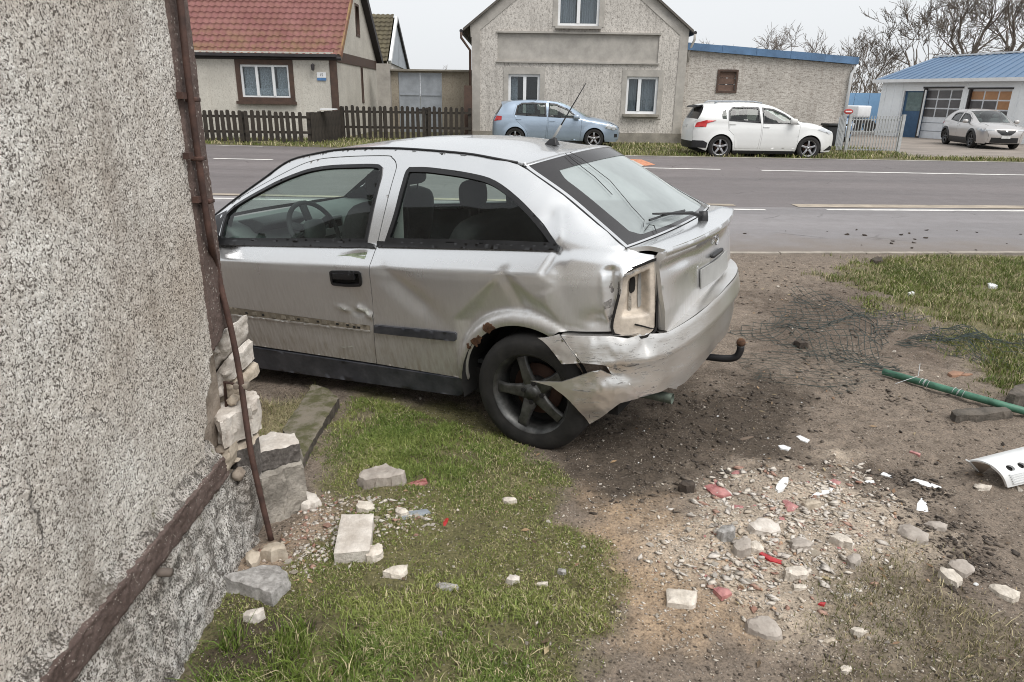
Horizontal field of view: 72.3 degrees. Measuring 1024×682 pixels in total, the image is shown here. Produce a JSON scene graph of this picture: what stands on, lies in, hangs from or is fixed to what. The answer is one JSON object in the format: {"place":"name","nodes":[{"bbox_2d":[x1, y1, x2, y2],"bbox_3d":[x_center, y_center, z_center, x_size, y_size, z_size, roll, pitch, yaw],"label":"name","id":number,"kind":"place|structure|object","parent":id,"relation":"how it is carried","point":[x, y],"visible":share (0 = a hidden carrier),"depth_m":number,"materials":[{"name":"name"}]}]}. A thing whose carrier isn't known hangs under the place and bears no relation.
{"place":"outdoors","nodes":[
{"label":"outdoors","id":0,"kind":"place"},
{"bbox_2d":[257,379,328,436],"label":"dry grass","id":1,"kind":"structure","parent":0,"point":[279,427],"depth_m":4.03,"materials":[{"name":"plant"}]},
{"bbox_2d":[372,14,409,68],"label":"barn","id":2,"kind":"structure","parent":0,"point":[390,40],"depth_m":43.74,"materials":[{"name":"tile"}]},
{"bbox_2d":[181,396,644,681],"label":"lawn grass","id":3,"kind":"structure","parent":0,"point":[401,433],"depth_m":2.47,"materials":[{"name":"plant"}]},
{"bbox_2d":[112,254,1023,681],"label":"yard soil","id":4,"kind":"structure","parent":0,"point":[996,510],"depth_m":2.93,"materials":[{"name":"soil"}]},
{"bbox_2d":[245,549,260,567],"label":"rubble piece","id":5,"kind":"object","parent":4,"relation":"on","point":[253,558],"visible":0.88,"depth_m":2.52,"materials":[{"name":"stone"}]},
{"bbox_2d":[243,607,265,623],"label":"rubble piece","id":6,"kind":"object","parent":4,"relation":"on","point":[258,616],"visible":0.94,"depth_m":2.28,"materials":[{"name":"stone"}]},
{"bbox_2d":[224,565,290,606],"bbox_3d":[-0.875,0.824,2.444,0.222,0.068,0.155,8,20,19],"label":"rubble piece","id":7,"kind":"object","parent":4,"relation":"on","point":[269,585],"visible":1,"depth_m":2.40,"materials":[{"name":"concrete"}]},
{"bbox_2d":[260,542,287,562],"bbox_3d":[-0.877,0.772,2.579,0.099,0.065,0.082,-6,20,-19],"label":"rubble piece","id":8,"kind":"object","parent":4,"relation":"on","point":[273,552],"visible":0.98,"depth_m":2.55,"materials":[{"name":"stone"}]},
{"bbox_2d":[168,605,387,681],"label":"weeds","id":9,"kind":"object","parent":4,"relation":"on","point":[280,642],"visible":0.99,"depth_m":2.11,"materials":[{"name":"green plant"}]},
{"bbox_2d":[282,384,339,467],"bbox_3d":[-1.058,0.462,3.657,0.202,0.152,0.888,1,19,0],"label":"kerb slab","id":10,"kind":"object","parent":4,"relation":"on","point":[311,417],"depth_m":3.64,"materials":[{"name":"concrete"}]},
{"bbox_2d":[301,491,321,510],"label":"rubble piece","id":11,"kind":"object","parent":4,"relation":"on","point":[313,501],"visible":0.56,"depth_m":2.91,"materials":[{"name":"stone"}]},
{"bbox_2d":[258,491,434,580],"bbox_3d":[-0.631,0.738,2.744,0.640,0.057,0.627,1,19,0],"label":"fine rubble","id":12,"kind":"object","parent":4,"relation":"on","point":[331,529],"visible":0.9,"depth_m":2.74,"materials":[{"name":"stone"}]},
{"bbox_2d":[334,514,373,563],"bbox_3d":[-0.589,0.753,2.638,0.129,0.105,0.219,-1,19,-5],"label":"brick","id":13,"kind":"object","parent":4,"relation":"on","point":[354,539],"visible":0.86,"depth_m":2.59,"materials":[{"name":"stone"}]},
{"bbox_2d":[356,500,374,512],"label":"rubble piece","id":14,"kind":"object","parent":4,"relation":"on","point":[364,506],"visible":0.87,"depth_m":2.84,"materials":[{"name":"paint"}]},
{"bbox_2d":[366,543,383,563],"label":"rubble piece","id":15,"kind":"object","parent":4,"relation":"on","point":[375,554],"visible":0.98,"depth_m":2.55,"materials":[{"name":"paint"}]},
{"bbox_2d":[357,463,406,489],"bbox_3d":[-0.576,0.594,3.121,0.224,0.088,0.164,1,19,0],"label":"rock","id":16,"kind":"object","parent":4,"relation":"on","point":[385,475],"visible":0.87,"depth_m":3.06,"materials":[{"name":"grey stone"}]},
{"bbox_2d":[382,564,407,578],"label":"rubble piece","id":17,"kind":"object","parent":4,"relation":"on","point":[397,572],"visible":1,"depth_m":2.49,"materials":[{"name":"paint"}]},
{"bbox_2d":[215,83,745,449],"bbox_3d":[-0.695,-0.654,4.516,4.308,1.728,2.046,7,20,28],"label":"crashed hatchback","id":18,"kind":"object","parent":4,"relation":"on","point":[557,299],"visible":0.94,"depth_m":3.53,"materials":[{"name":"silver metal"}]},
{"bbox_2d":[241,257,1020,678],"bbox_3d":[2.246,0.228,4.618,6.502,0.244,6.610,1,19,0],"label":"grit","id":19,"kind":"object","parent":4,"relation":"on","point":[713,537],"visible":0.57,"depth_m":2.70,"materials":[{"name":"gravel"}]},
{"bbox_2d":[266,274,1020,681],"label":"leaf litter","id":20,"kind":"object","parent":4,"relation":"on","point":[546,650],"visible":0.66,"depth_m":2.57,"materials":[{"name":"brown plant"}]},
{"bbox_2d":[399,459,935,665],"bbox_3d":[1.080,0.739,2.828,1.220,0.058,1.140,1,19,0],"label":"fine rubble","id":21,"kind":"object","parent":4,"relation":"on","point":[716,554],"visible":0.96,"depth_m":2.74,"materials":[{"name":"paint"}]},
{"bbox_2d":[789,537,813,549],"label":"rubble piece","id":22,"kind":"object","parent":21,"relation":"on","point":[796,543],"visible":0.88,"depth_m":2.65,"materials":[{"name":"grey stone"}]},
{"bbox_2d":[828,533,852,550],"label":"rubble piece","id":23,"kind":"object","parent":21,"relation":"on","point":[840,540],"visible":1,"depth_m":2.67,"materials":[{"name":"stone"}]},
{"bbox_2d":[666,588,696,609],"bbox_3d":[0.582,0.887,2.401,0.110,0.043,0.084,4,19,9],"label":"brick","id":24,"kind":"object","parent":4,"relation":"on","point":[680,599],"visible":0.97,"depth_m":2.38,"materials":[{"name":"stone"}]},
{"bbox_2d":[678,480,694,493],"bbox_3d":[0.775,0.643,3.099,0.093,0.059,0.062,-9,22,-27],"label":"clod","id":25,"kind":"object","parent":4,"relation":"on","point":[686,486],"visible":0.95,"depth_m":3.07,"materials":[{"name":"soil"}]},
{"bbox_2d":[566,368,832,514],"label":"soil lumps","id":26,"kind":"object","parent":4,"relation":"on","point":[670,449],"visible":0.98,"depth_m":3.58,"materials":[{"name":"soil"}]},
{"bbox_2d":[704,480,731,497],"bbox_3d":[0.899,0.656,3.095,0.089,0.020,0.135,-4,20,-14],"label":"red shard","id":27,"kind":"object","parent":4,"relation":"on","point":[713,489],"visible":0.88,"depth_m":3.07,"materials":[{"name":"plastic"}]},
{"bbox_2d":[713,586,731,600],"bbox_3d":[0.733,0.874,2.437,0.054,0.019,0.050,-8,21,-25],"label":"red shard","id":28,"kind":"object","parent":4,"relation":"on","point":[721,593],"visible":1,"depth_m":2.42,"materials":[{"name":"plastic"}]},
{"bbox_2d":[716,524,735,542],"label":"rubble piece","id":29,"kind":"object","parent":4,"relation":"on","point":[725,533],"visible":1,"depth_m":2.70,"materials":[{"name":"stone"}]},
{"bbox_2d":[732,537,750,557],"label":"rubble piece","id":30,"kind":"object","parent":4,"relation":"on","point":[741,548],"visible":0.98,"depth_m":2.63,"materials":[{"name":"grey stone"}]},
{"bbox_2d":[751,540,763,553],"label":"rubble piece","id":31,"kind":"object","parent":4,"relation":"on","point":[757,547],"visible":0.85,"depth_m":2.64,"materials":[{"name":"paint"}]},
{"bbox_2d":[745,616,782,640],"bbox_3d":[0.814,0.931,2.270,0.112,0.050,0.096,1,19,0],"label":"rubble piece","id":32,"kind":"object","parent":4,"relation":"on","point":[766,627],"visible":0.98,"depth_m":2.25,"materials":[{"name":"grey stone"}]},
{"bbox_2d":[747,518,780,535],"bbox_3d":[0.999,0.737,2.779,0.144,0.049,0.096,1,19,0],"label":"rubble piece","id":33,"kind":"object","parent":4,"relation":"on","point":[764,526],"visible":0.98,"depth_m":2.76,"materials":[{"name":"stone"}]},
{"bbox_2d":[775,477,787,492],"bbox_3d":[1.203,0.639,3.117,0.042,0.020,0.153,16,25,38],"label":"white shard","id":34,"kind":"object","parent":4,"relation":"on","point":[780,486],"visible":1,"depth_m":3.10,"materials":[{"name":"plastic"}]},
{"bbox_2d":[783,566,808,581],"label":"rubble piece","id":35,"kind":"object","parent":4,"relation":"on","point":[792,573],"visible":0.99,"depth_m":2.49,"materials":[{"name":"paint"}]},
{"bbox_2d":[580,555,1023,681],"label":"fine rubble","id":36,"kind":"object","parent":4,"relation":"on","point":[825,650],"visible":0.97,"depth_m":2.19,"materials":[{"name":"gravel"}]},
{"bbox_2d":[801,499,820,510],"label":"rubble piece","id":37,"kind":"object","parent":4,"relation":"on","point":[810,504],"visible":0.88,"depth_m":2.93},
{"bbox_2d":[738,336,905,394],"bbox_3d":[1.970,0.148,4.528,1.076,0.058,0.841,-13,23,-34],"label":"wire netting","id":38,"kind":"object","parent":4,"relation":"on","point":[819,365],"visible":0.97,"depth_m":4.51,"materials":[{"name":"metal"}]},
{"bbox_2d":[730,283,925,370],"bbox_3d":[2.463,-0.141,5.328,1.216,0.105,1.761,16,24,36],"label":"wire netting","id":39,"kind":"object","parent":4,"relation":"on","point":[841,319],"visible":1,"depth_m":5.28,"materials":[{"name":"metal"}]},
{"bbox_2d":[845,553,861,569],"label":"rubble piece","id":40,"kind":"object","parent":4,"relation":"on","point":[853,560],"visible":0.99,"depth_m":2.57,"materials":[{"name":"grey stone"}]},
{"bbox_2d":[850,627,867,637],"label":"rubble piece","id":41,"kind":"object","parent":4,"relation":"on","point":[858,632],"visible":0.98,"depth_m":2.25,"materials":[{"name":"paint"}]},
{"bbox_2d":[740,258,1023,559],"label":"soil lumps","id":42,"kind":"object","parent":4,"relation":"on","point":[1015,552],"visible":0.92,"depth_m":4.18,"materials":[{"name":"soil"}]},
{"bbox_2d":[897,524,928,544],"bbox_3d":[1.579,0.762,2.757,0.121,0.043,0.102,15,24,35],"label":"rubble piece","id":43,"kind":"object","parent":4,"relation":"on","point":[910,532],"visible":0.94,"depth_m":2.74,"materials":[{"name":"grey stone"}]},
{"bbox_2d":[923,521,947,531],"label":"rubble piece","id":44,"kind":"object","parent":4,"relation":"on","point":[939,526],"visible":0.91,"depth_m":2.82,"materials":[{"name":"grey stone"}]},
{"bbox_2d":[854,469,1016,594],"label":"soil lumps","id":45,"kind":"object","parent":4,"relation":"on","point":[955,541],"visible":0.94,"depth_m":2.80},
{"bbox_2d":[937,567,962,588],"bbox_3d":[1.585,0.854,2.534,0.066,0.046,0.094,-5,20,-16],"label":"rubble piece","id":46,"kind":"object","parent":4,"relation":"on","point":[952,576],"visible":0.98,"depth_m":2.52,"materials":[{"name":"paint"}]},
{"bbox_2d":[882,365,1023,414],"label":"fence post","id":47,"kind":"object","parent":4,"relation":"on","point":[955,391],"visible":0.99,"depth_m":4.11,"materials":[{"name":"metal"}]},
{"bbox_2d":[894,324,1023,372],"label":"wire netting","id":48,"kind":"object","parent":4,"relation":"on","point":[968,335],"visible":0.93,"depth_m":4.92,"materials":[{"name":"metal"}]},
{"bbox_2d":[946,559,974,577],"bbox_3d":[1.654,0.836,2.579,0.088,0.046,0.078,-8,21,-23],"label":"rubble piece","id":49,"kind":"object","parent":4,"relation":"on","point":[963,568],"visible":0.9,"depth_m":2.56,"materials":[{"name":"grey stone"}]},
{"bbox_2d":[950,407,1012,422],"bbox_3d":[2.572,0.400,3.843,0.475,0.076,0.095,-5,20,-16],"label":"post footing","id":50,"kind":"object","parent":4,"relation":"on","point":[978,414],"visible":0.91,"depth_m":3.81,"materials":[{"name":"concrete"}]},
{"bbox_2d":[966,447,1023,487],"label":"lamp panel","id":51,"kind":"object","parent":4,"relation":"on","point":[1003,464],"visible":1,"depth_m":3.14,"materials":[{"name":"white plastic"}]},
{"bbox_2d":[988,584,1019,602],"bbox_3d":[1.725,0.885,2.460,0.063,0.042,0.097,-15,25,-38],"label":"rubble piece","id":52,"kind":"object","parent":4,"relation":"on","point":[1007,593],"visible":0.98,"depth_m":2.44,"materials":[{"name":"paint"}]},
{"bbox_2d":[1005,383,1023,412],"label":"post footing","id":53,"kind":"object","parent":4,"relation":"on","point":[1015,395],"visible":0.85,"depth_m":3.96,"materials":[{"name":"concrete"}]},
{"bbox_2d":[205,129,1023,161],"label":"verge","id":54,"kind":"structure","parent":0,"point":[768,156],"depth_m":21.89,"materials":[{"name":"plant"}]},
{"bbox_2d":[202,110,311,142],"bbox_3d":[-8.743,-6.979,22.770,4.426,1.020,0.168,1,19,0],"label":"picket fence","id":55,"kind":"object","parent":54,"relation":"on","point":[244,131],"visible":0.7,"depth_m":22.70,"materials":[{"name":"wood"}]},
{"bbox_2d":[310,85,471,143],"bbox_3d":[-4.444,-8.065,24.774,5.855,1.913,2.054,-10,22,-28],"label":"board fence","id":56,"kind":"object","parent":54,"relation":"on","point":[325,125],"visible":0.78,"depth_m":24.14,"materials":[{"name":"wood"}]},
{"bbox_2d":[340,105,471,139],"bbox_3d":[-3.806,-7.838,25.199,4.699,1.178,0.168,1,19,0],"label":"picket fence","id":57,"kind":"object","parent":54,"relation":"on","point":[426,127],"visible":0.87,"depth_m":25.12,"materials":[{"name":"wood"}]},
{"bbox_2d":[376,63,471,132],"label":"yard wall","id":58,"kind":"structure","parent":54,"relation":"on","point":[454,82],"depth_m":30.49,"materials":[{"name":"paint"}]},
{"bbox_2d":[398,72,442,131],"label":"yard doors","id":59,"kind":"structure","parent":58,"relation":"attached to","point":[411,84],"depth_m":30.67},
{"bbox_2d":[398,72,420,131],"bbox_3d":[-4.486,-10.506,30.816,0.925,2.507,0.080,1,19,0],"label":"door leaf","id":60,"kind":"structure","parent":59,"relation":"in","point":[409,83],"depth_m":30.68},
{"bbox_2d":[420,73,442,131],"bbox_3d":[-3.542,-10.493,30.816,0.925,2.507,0.080,1,19,0],"label":"door leaf","id":61,"kind":"structure","parent":59,"relation":"in","point":[430,83],"depth_m":30.67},
{"bbox_2d":[492,100,619,144],"bbox_3d":[1.485,-7.349,23.657,4.301,1.495,2.140,1,19,1],"label":"parked hatchback","id":62,"kind":"object","parent":54,"relation":"on","point":[544,119],"visible":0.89,"depth_m":22.86,"materials":[{"name":"blue paint"}]},
{"bbox_2d":[681,100,832,157],"bbox_3d":[7.234,-6.264,20.729,4.286,1.592,2.160,1,19,0],"label":"parked crossover","id":63,"kind":"object","parent":54,"relation":"on","point":[714,128],"visible":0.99,"depth_m":19.94,"materials":[{"name":"white paint"}]},
{"bbox_2d":[686,106,703,118],"bbox_3d":[5.348,-6.739,20.573,0.240,0.380,1.516,1,19,0],"label":"rear window","id":64,"kind":"structure","parent":63,"relation":"in","point":[695,112],"depth_m":20.30,"materials":[{"name":"black glass"}]},
{"bbox_2d":[728,106,761,148],"bbox_3d":[6.588,-6.093,19.970,0.976,1.166,0.251,1,19,0],"label":"door","id":65,"kind":"structure","parent":63,"relation":"in","point":[744,122],"depth_m":19.87,"materials":[{"name":"white paint"}]},
{"bbox_2d":[759,107,799,148],"bbox_3d":[7.618,-6.070,19.980,1.117,1.146,0.276,1,19,0],"label":"door","id":66,"kind":"structure","parent":63,"relation":"in","point":[778,132],"depth_m":19.90,"materials":[{"name":"white paint"}]},
{"bbox_2d":[821,123,846,146],"bbox_3d":[11.495,-7.375,25.108,0.700,0.800,0.680,1,19,0],"label":"bin","id":67,"kind":"object","parent":54,"relation":"on","point":[832,127],"visible":0.44,"depth_m":24.81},
{"bbox_2d":[835,115,846,149],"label":"gate","id":68,"kind":"structure","parent":54,"relation":"on","point":[840,131],"depth_m":22.58,"materials":[{"name":"metal"}]},
{"bbox_2d":[843,114,905,151],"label":"gate","id":69,"kind":"structure","parent":54,"relation":"on","point":[899,132],"depth_m":22.56,"materials":[{"name":"metal"}]},
{"bbox_2d":[206,144,1023,208],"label":"road","id":70,"kind":"structure","parent":0,"point":[743,182],"depth_m":14.70,"materials":[{"name":"asphalt"}]},
{"bbox_2d":[213,193,735,205],"bbox_3d":[-28.159,-2.897,12.057,63.612,0.001,0.453,1,19,1],"label":"road marking","id":71,"kind":"object","parent":70,"relation":"on","point":[434,198],"visible":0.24,"depth_m":11.71,"materials":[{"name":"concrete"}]},
{"bbox_2d":[625,155,987,161],"bbox_3d":[31.168,-4.679,19.389,57.817,0.002,0.367,1,19,1],"label":"edge line","id":72,"kind":"object","parent":70,"relation":"on","point":[810,158],"visible":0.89,"depth_m":19.81,"materials":[{"name":"paint"}]},
{"bbox_2d":[762,170,1018,174],"bbox_3d":[32.978,-3.498,16.180,54.159,0.016,0.257,1,19,1],"label":"line","id":73,"kind":"object","parent":70,"relation":"on","point":[892,172],"visible":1,"depth_m":16.53,"materials":[{"name":"paint"}]},
{"bbox_2d":[792,204,1023,207],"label":"edge line","id":74,"kind":"object","parent":70,"relation":"on","point":[906,206],"visible":1,"depth_m":11.58,"materials":[{"name":"paint"}]},
{"bbox_2d":[213,196,1023,251],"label":"shoulder lane","id":75,"kind":"structure","parent":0,"point":[772,229],"depth_m":9.51,"materials":[{"name":"asphalt"}]},
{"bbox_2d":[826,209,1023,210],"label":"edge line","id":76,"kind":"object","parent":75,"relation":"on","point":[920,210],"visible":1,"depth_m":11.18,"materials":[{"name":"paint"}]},
{"bbox_2d":[369,0,1023,94],"label":"sky","id":77,"kind":"structure","parent":0,"point":[430,29],"materials":[{"name":"white"}]},
{"bbox_2d":[752,527,1023,681],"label":"thin grass","id":78,"kind":"structure","parent":0,"point":[920,621],"depth_m":2.30,"materials":[{"name":"plant"}]},
{"bbox_2d":[801,252,1023,398],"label":"grass","id":79,"kind":"structure","parent":0,"point":[1004,264],"depth_m":6.35,"materials":[{"name":"plant"}]},
{"bbox_2d":[843,130,1023,157],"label":"forecourt","id":80,"kind":"structure","parent":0,"point":[914,146],"depth_m":29.17,"materials":[{"name":"concrete"}]},
{"bbox_2d":[752,20,803,50],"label":"bare tree","id":81,"kind":"object","parent":80,"relation":"on","point":[776,46],"visible":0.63,"depth_m":56.26,"materials":[{"name":"brown plant"}]},
{"bbox_2d":[798,27,835,53],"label":"bare tree","id":82,"kind":"object","parent":80,"relation":"on","point":[811,49],"visible":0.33,"depth_m":54.46,"materials":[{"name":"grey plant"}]},
{"bbox_2d":[847,105,875,130],"bbox_3d":[18.696,-12.081,38.029,1.300,1.330,1.950,1,19,0],"label":"trailer","id":83,"kind":"object","parent":80,"relation":"on","point":[861,111],"visible":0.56,"depth_m":37.22,"materials":[{"name":"metal"}]},
{"bbox_2d":[844,93,880,129],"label":"blue fence","id":84,"kind":"object","parent":80,"relation":"on","point":[868,99],"visible":0.21,"depth_m":41.50,"materials":[{"name":"metal"}]},
{"bbox_2d":[820,30,911,92],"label":"bare tree","id":85,"kind":"object","parent":80,"relation":"on","point":[885,57],"visible":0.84,"depth_m":51.20,"materials":[{"name":"brown plant"}]},
{"bbox_2d":[860,0,1021,66],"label":"bare tree","id":86,"kind":"object","parent":80,"relation":"on","point":[926,22],"visible":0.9,"depth_m":53.05,"materials":[{"name":"brown plant"}]},
{"bbox_2d":[872,51,1023,143],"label":"garage","id":87,"kind":"structure","parent":80,"relation":"on","point":[927,97],"depth_m":35.83,"materials":[{"name":"paint"}]},
{"bbox_2d":[902,91,927,137],"bbox_3d":[21.273,-11.974,37.272,0.067,2.498,1.198,-8,21,-24],"label":"door","id":88,"kind":"structure","parent":87,"relation":"in","point":[913,99],"depth_m":37.22,"materials":[{"name":"metal"}]},
{"bbox_2d":[919,88,962,138],"bbox_3d":[22.013,-11.580,35.984,0.065,2.622,2.162,-8,21,-24],"label":"sectional door","id":89,"kind":"structure","parent":87,"relation":"in","point":[940,103],"depth_m":36.09,"materials":[{"name":"metal"}]},
{"bbox_2d":[969,89,1012,115],"bbox_3d":[23.025,-10.837,33.970,0.065,2.574,2.157,-8,21,-24],"label":"sectional door","id":90,"kind":"structure","parent":87,"relation":"in","point":[994,99],"depth_m":33.63,"materials":[{"name":"glass"}]},
{"bbox_2d":[923,0,1023,55],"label":"bare tree","id":91,"kind":"object","parent":80,"relation":"on","point":[967,12],"visible":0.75,"depth_m":55.96,"materials":[{"name":"brown plant"}]},
{"bbox_2d":[941,109,1023,148],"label":"parked crossover","id":92,"kind":"object","parent":80,"relation":"on","point":[971,128],"visible":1,"depth_m":29.38,"materials":[{"name":"paint"}]},
{"bbox_2d":[949,111,964,134],"bbox_3d":[19.578,-9.601,30.884,0.268,0.996,0.996,4,19,9],"label":"door","id":93,"kind":"structure","parent":92,"relation":"in","point":[954,120],"depth_m":30.83,"materials":[{"name":"paint"}]},
{"bbox_2d":[956,112,972,136],"bbox_3d":[19.399,-9.261,29.902,0.299,0.996,1.208,4,19,9],"label":"door","id":94,"kind":"structure","parent":92,"relation":"in","point":[962,128],"depth_m":29.96,"materials":[{"name":"paint"}]},
{"bbox_2d":[997,0,1023,53],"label":"bare tree","id":95,"kind":"object","parent":80,"relation":"on","point":[1012,26],"visible":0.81,"depth_m":54.66,"materials":[{"name":"brown plant"}]},
{"bbox_3d":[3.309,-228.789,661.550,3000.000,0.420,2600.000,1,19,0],"label":"ground","id":96,"kind":"structure","parent":0,"visible":0},
{"bbox_2d":[0,0,307,681],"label":"roadside house","id":97,"kind":"structure","parent":96,"relation":"on","point":[125,471],"depth_m":1.85,"materials":[{"name":"paint"}]},
{"bbox_2d":[156,567,173,576],"bbox_3d":[-1.030,0.684,2.073,0.050,0.028,0.028,1,19,0],"label":"pipe stub","id":98,"kind":"object","parent":97,"relation":"attached to","point":[164,572],"visible":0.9,"depth_m":2.06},
{"bbox_2d":[176,0,273,541],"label":"conduit pipe","id":99,"kind":"object","parent":97,"relation":"attached to","point":[240,383],"visible":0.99,"depth_m":2.37,"materials":[{"name":"metal"}]},
{"bbox_2d":[187,0,383,139],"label":"tiled house","id":100,"kind":"structure","parent":96,"relation":"on","point":[257,55],"depth_m":24.88,"materials":[{"name":"paint"}]},
{"bbox_2d":[240,64,290,97],"bbox_3d":[-8.661,-9.258,25.005,2.301,1.599,0.806,1,19,0],"label":"window","id":101,"kind":"structure","parent":100,"relation":"in","point":[257,80],"depth_m":24.77,"materials":[{"name":"white glass"}]},
{"bbox_2d":[354,3,359,36],"bbox_3d":[-6.217,-12.810,27.996,0.100,1.202,0.727,1,19,0],"label":"window frame","id":102,"kind":"structure","parent":100,"relation":"in","point":[356,6],"depth_m":28.17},
{"bbox_2d":[459,0,696,142],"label":"gabled house","id":103,"kind":"structure","parent":96,"relation":"on","point":[625,61],"depth_m":25.11,"materials":[{"name":"paint"}]},
{"bbox_2d":[508,74,539,100],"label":"window","id":104,"kind":"structure","parent":103,"relation":"in","point":[521,87],"depth_m":25.70,"materials":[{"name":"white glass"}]},
{"bbox_2d":[555,0,601,28],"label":"window","id":105,"kind":"structure","parent":103,"relation":"in","point":[572,14],"depth_m":24.74,"materials":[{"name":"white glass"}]},
{"bbox_2d":[623,76,658,116],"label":"window","id":106,"kind":"structure","parent":103,"relation":"in","point":[641,92],"depth_m":25.62,"materials":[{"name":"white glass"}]},
{"bbox_2d":[680,42,858,142],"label":"outbuilding","id":107,"kind":"structure","parent":96,"relation":"on","point":[808,87],"depth_m":25.38,"materials":[{"name":"paint"}]},
{"bbox_2d":[841,32,895,89],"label":"bare tree","id":108,"kind":"object","parent":96,"relation":"on","point":[864,71],"visible":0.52,"depth_m":61.21,"materials":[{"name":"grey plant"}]},
{"bbox_2d":[730,251,1023,254],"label":"kerb","id":109,"kind":"structure","parent":96,"relation":"on","point":[894,252],"depth_m":7.97,"materials":[{"name":"concrete"}]},
{"bbox_2d":[829,36,1023,92],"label":"wood","id":110,"kind":"object","parent":96,"relation":"on","point":[855,85],"visible":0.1,"depth_m":158.59,"materials":[{"name":"brown plant"}]},
{"bbox_2d":[939,0,1023,50],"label":"bare tree","id":111,"kind":"object","parent":96,"relation":"on","point":[1006,22],"visible":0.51,"depth_m":60.10,"materials":[{"name":"brown plant"}]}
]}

